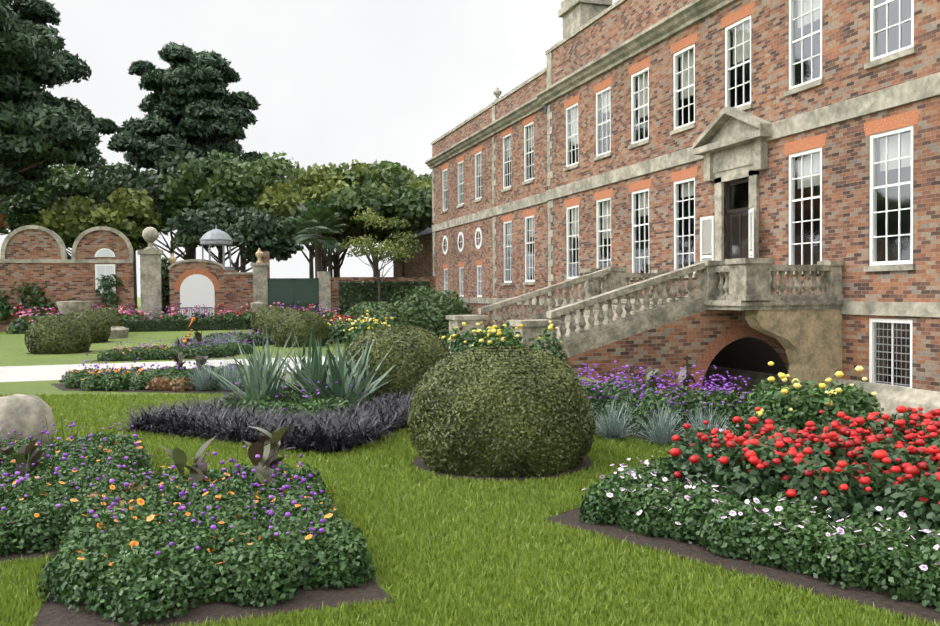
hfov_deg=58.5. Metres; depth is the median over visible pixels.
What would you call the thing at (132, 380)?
bed foliage
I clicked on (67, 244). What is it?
tree
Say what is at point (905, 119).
rubbed brick arches
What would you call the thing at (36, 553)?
bed soil
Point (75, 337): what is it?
topiary dome
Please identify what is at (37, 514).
orange flowers
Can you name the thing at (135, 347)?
orange flower bed
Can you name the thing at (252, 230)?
wall tree
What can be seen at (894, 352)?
house leaded glass
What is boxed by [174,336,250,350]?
purple bed
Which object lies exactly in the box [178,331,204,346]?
canna bed
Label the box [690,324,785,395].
rubbed brick arch
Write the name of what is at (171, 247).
tree
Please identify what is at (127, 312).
flowers
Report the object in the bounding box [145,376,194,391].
heuchera
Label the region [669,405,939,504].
red dahlias
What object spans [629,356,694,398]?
canna
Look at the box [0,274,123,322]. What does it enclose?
wall climber foliage
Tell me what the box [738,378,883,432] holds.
rose foliage
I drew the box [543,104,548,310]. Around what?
downpipe
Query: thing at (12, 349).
lawn ground
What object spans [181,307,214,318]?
iron gate
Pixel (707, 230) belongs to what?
white house windows
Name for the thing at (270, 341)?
flowers
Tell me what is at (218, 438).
bed soil
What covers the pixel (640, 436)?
bed soil
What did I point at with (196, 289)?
white gate alcove
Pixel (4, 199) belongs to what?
branches
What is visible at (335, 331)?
bed foliage
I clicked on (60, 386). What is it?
bed soil
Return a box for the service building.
[393,234,432,276]
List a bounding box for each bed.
[67,353,159,374]
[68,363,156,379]
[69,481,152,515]
[107,343,169,353]
[108,337,171,349]
[160,354,249,379]
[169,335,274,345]
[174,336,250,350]
[176,357,272,390]
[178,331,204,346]
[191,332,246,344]
[211,328,260,337]
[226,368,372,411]
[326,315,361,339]
[327,310,393,330]
[441,321,561,345]
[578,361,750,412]
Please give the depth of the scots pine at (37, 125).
54.60 m
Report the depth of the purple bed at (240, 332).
27.01 m
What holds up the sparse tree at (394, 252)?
on the lawn ground at (12, 349)
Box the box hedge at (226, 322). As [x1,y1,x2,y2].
[123,317,250,331]
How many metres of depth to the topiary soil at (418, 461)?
7.50 m
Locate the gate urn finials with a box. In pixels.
[168,248,262,263]
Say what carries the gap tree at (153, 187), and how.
on the lawn ground at (12, 349)
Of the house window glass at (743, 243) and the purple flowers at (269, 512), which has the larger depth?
the house window glass at (743, 243)
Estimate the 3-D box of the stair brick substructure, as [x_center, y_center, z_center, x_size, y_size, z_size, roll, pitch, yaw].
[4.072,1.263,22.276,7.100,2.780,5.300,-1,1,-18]
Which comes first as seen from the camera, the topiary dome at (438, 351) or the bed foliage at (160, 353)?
the topiary dome at (438, 351)
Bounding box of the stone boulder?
[0,394,54,451]
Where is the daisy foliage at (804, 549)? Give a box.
[578,423,939,612]
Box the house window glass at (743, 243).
[443,0,910,294]
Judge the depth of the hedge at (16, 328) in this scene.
39.22 m
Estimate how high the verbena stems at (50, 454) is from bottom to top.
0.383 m
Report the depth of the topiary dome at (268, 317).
31.08 m
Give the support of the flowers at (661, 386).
on the bed soil at (640, 436)
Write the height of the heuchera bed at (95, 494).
0.280 m
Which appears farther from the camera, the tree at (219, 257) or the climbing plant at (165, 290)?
the tree at (219, 257)
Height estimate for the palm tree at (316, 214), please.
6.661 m
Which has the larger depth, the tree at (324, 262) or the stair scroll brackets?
the tree at (324, 262)
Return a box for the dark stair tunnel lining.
[710,337,787,374]
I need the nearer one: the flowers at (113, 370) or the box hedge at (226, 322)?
the flowers at (113, 370)
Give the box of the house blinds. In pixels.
[446,0,910,240]
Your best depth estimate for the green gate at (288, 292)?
43.20 m
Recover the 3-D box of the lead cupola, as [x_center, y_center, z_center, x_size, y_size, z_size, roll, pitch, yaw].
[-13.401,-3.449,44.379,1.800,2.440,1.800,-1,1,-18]
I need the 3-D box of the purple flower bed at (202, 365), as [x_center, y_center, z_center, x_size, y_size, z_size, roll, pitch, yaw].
[-4.653,1.007,15.257,1.695,0.407,2.436,-2,2,-40]
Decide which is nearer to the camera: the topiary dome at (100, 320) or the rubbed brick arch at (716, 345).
the rubbed brick arch at (716, 345)
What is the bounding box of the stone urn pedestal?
[251,302,264,311]
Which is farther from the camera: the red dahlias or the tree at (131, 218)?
the tree at (131, 218)
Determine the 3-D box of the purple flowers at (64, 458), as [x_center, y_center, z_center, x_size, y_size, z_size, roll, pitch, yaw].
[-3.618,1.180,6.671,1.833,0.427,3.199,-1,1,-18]
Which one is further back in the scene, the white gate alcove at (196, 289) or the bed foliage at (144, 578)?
the white gate alcove at (196, 289)
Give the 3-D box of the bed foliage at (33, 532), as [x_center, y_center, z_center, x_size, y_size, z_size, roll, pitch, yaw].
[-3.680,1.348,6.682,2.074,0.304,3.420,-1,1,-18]
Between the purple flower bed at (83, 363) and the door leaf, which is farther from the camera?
the door leaf
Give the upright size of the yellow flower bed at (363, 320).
0.768 m
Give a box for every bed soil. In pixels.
[0,454,152,563]
[33,573,395,625]
[51,383,281,393]
[88,353,246,361]
[127,426,407,453]
[544,507,939,625]
[595,421,690,444]
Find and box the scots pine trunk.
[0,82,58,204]
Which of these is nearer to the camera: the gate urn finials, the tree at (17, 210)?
the gate urn finials
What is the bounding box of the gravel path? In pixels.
[0,352,450,381]
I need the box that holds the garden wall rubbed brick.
[174,269,219,290]
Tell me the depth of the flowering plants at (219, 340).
24.09 m
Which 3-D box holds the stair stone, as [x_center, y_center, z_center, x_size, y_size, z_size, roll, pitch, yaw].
[3.852,-0.038,22.177,7.660,2.490,8.400,-1,1,-18]
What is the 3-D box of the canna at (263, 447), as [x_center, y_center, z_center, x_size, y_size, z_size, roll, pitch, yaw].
[-1.818,1.193,6.310,0.972,0.598,1.097,-1,1,-18]
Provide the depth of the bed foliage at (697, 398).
9.75 m
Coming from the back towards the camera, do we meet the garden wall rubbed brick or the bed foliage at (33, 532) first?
the garden wall rubbed brick
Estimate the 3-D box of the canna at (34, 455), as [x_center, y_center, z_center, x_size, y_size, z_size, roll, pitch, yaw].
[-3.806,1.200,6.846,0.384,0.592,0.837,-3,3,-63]
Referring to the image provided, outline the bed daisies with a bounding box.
[582,424,939,569]
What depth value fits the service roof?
64.94 m
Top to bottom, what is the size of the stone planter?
1.450 m
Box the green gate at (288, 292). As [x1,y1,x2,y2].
[267,278,318,310]
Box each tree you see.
[0,158,164,258]
[0,213,8,228]
[0,226,18,234]
[1,186,36,233]
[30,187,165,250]
[42,197,78,253]
[92,147,257,259]
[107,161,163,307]
[151,168,184,258]
[159,149,320,271]
[161,198,308,271]
[171,177,278,264]
[247,159,406,276]
[286,166,328,277]
[288,204,349,277]
[293,229,397,276]
[294,161,432,276]
[296,176,347,270]
[338,206,424,301]
[344,164,431,276]
[368,159,431,247]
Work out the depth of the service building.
64.59 m
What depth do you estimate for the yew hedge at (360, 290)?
43.90 m
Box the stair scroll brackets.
[744,309,841,387]
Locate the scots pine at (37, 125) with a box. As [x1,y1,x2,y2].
[0,0,102,202]
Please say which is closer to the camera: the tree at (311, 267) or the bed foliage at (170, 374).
the bed foliage at (170, 374)
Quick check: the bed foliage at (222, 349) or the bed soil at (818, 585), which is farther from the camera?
the bed foliage at (222, 349)
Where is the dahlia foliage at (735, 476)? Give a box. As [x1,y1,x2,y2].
[663,407,939,552]
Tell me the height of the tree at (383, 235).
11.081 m
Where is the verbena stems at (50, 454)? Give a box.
[0,417,129,513]
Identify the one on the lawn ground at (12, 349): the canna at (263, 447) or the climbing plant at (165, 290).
the climbing plant at (165, 290)
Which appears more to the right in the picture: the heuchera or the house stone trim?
the house stone trim
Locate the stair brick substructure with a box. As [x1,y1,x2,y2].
[563,309,788,392]
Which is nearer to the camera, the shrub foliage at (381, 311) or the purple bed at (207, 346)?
the purple bed at (207, 346)
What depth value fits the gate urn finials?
42.76 m
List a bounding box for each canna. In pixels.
[0,419,52,477]
[161,426,295,487]
[168,351,208,373]
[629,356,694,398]
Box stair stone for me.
[446,258,843,359]
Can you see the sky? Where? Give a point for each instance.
(336, 82)
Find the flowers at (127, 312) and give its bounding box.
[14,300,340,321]
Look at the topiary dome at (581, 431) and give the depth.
7.41 m
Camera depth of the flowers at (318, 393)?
10.74 m
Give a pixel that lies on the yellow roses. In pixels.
(784, 377)
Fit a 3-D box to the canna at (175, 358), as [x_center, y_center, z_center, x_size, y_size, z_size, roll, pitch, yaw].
[-5.004,1.003,15.131,0.799,0.607,0.460,0,1,9]
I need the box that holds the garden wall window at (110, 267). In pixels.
[95,248,115,292]
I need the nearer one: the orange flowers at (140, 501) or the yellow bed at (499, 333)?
the orange flowers at (140, 501)
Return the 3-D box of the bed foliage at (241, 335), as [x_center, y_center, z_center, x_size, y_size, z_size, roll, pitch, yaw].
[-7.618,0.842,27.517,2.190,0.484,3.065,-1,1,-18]
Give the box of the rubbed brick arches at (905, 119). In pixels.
[441,1,918,268]
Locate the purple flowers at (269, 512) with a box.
[89,446,325,554]
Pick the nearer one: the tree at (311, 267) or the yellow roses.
the yellow roses
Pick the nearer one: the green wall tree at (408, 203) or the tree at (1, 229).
the green wall tree at (408, 203)
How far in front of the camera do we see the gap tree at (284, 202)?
59.63 m
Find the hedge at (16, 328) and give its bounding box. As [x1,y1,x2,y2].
[6,300,336,333]
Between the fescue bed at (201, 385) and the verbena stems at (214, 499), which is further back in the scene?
the fescue bed at (201, 385)
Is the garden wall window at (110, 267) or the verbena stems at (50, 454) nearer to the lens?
the verbena stems at (50, 454)
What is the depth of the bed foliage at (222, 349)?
22.06 m
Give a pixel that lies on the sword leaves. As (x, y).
(343, 374)
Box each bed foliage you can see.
[0,431,152,556]
[35,463,375,625]
[59,366,161,390]
[97,345,176,360]
[155,363,249,390]
[173,341,252,358]
[205,331,269,343]
[218,383,375,420]
[326,318,400,346]
[444,322,568,363]
[584,377,753,437]
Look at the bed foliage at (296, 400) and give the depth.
10.60 m
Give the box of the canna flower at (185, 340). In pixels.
[183,329,192,342]
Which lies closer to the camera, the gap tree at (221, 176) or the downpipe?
the downpipe
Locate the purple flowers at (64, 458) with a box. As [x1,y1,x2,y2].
[0,419,140,524]
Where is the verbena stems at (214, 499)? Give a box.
[99,438,332,568]
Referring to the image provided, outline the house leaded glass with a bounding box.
[874,322,909,386]
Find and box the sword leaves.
[190,327,399,409]
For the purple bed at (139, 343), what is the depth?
21.76 m
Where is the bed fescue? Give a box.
[586,391,733,444]
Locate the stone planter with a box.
[56,301,128,338]
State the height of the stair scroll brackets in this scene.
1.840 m
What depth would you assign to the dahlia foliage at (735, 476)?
5.66 m
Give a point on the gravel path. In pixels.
(30, 373)
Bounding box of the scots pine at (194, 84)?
[87,41,295,258]
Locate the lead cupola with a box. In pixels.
[200,225,234,269]
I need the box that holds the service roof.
[393,223,432,242]
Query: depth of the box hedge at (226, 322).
38.24 m
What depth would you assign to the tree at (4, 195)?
85.15 m
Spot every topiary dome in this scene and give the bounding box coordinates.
[24,314,92,353]
[68,310,110,342]
[89,308,123,326]
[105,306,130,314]
[250,306,281,331]
[259,308,296,336]
[271,310,328,346]
[345,325,448,400]
[407,346,595,476]
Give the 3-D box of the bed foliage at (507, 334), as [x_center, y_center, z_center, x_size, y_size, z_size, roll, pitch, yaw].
[0.544,0.729,16.592,2.359,1.053,3.143,-1,1,-18]
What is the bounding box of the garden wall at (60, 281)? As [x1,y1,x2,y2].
[0,225,435,331]
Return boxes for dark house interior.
[446,0,910,386]
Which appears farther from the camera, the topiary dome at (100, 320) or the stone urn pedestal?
the stone urn pedestal
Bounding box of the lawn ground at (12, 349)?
[0,297,925,625]
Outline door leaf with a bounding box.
[726,178,748,265]
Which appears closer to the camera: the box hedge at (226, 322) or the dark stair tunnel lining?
the dark stair tunnel lining
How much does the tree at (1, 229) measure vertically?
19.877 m
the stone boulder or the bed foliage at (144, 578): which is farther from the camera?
the stone boulder
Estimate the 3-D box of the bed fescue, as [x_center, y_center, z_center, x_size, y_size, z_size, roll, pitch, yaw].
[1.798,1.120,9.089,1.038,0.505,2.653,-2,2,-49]
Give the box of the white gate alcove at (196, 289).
[180,274,214,318]
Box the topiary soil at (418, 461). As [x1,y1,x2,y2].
[412,456,592,480]
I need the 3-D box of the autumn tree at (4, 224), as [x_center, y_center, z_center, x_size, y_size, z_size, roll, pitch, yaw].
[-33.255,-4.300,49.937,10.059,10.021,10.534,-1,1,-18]
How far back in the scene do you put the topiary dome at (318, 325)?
25.83 m
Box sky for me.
[0,0,617,296]
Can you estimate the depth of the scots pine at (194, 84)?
72.01 m
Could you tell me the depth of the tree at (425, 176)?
74.56 m
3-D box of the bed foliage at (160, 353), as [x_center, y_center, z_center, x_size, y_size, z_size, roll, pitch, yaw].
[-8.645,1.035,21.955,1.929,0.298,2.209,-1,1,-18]
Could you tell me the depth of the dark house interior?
21.86 m
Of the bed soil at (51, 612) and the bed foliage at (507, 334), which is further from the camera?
the bed foliage at (507, 334)
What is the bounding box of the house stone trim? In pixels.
[425,0,939,418]
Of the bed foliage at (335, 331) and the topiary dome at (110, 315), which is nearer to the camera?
the bed foliage at (335, 331)
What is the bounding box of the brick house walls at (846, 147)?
[432,0,939,391]
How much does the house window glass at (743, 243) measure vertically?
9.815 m
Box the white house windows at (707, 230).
[442,0,913,387]
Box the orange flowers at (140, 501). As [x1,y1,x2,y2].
[60,465,335,565]
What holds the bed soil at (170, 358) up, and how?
on the lawn ground at (12, 349)
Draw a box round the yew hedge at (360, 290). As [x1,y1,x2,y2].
[338,280,429,317]
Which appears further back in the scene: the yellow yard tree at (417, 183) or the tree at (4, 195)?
the tree at (4, 195)
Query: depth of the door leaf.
23.48 m
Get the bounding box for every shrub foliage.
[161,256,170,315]
[342,301,427,329]
[386,286,475,344]
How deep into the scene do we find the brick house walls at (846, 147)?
24.48 m
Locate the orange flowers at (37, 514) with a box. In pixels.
[4,434,142,523]
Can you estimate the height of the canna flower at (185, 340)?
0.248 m
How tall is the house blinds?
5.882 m
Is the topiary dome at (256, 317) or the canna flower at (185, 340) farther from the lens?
the topiary dome at (256, 317)
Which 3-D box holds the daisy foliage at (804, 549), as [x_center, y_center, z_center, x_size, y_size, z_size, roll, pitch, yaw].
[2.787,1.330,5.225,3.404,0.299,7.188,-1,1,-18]
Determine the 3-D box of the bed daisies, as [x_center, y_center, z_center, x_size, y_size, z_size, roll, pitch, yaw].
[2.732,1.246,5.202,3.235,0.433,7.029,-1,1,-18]
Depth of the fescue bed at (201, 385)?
14.16 m
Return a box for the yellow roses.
[756,361,878,417]
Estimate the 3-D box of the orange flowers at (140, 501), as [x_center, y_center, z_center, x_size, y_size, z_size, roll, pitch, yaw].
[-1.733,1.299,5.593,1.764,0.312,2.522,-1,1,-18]
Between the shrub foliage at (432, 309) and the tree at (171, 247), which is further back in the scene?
the tree at (171, 247)

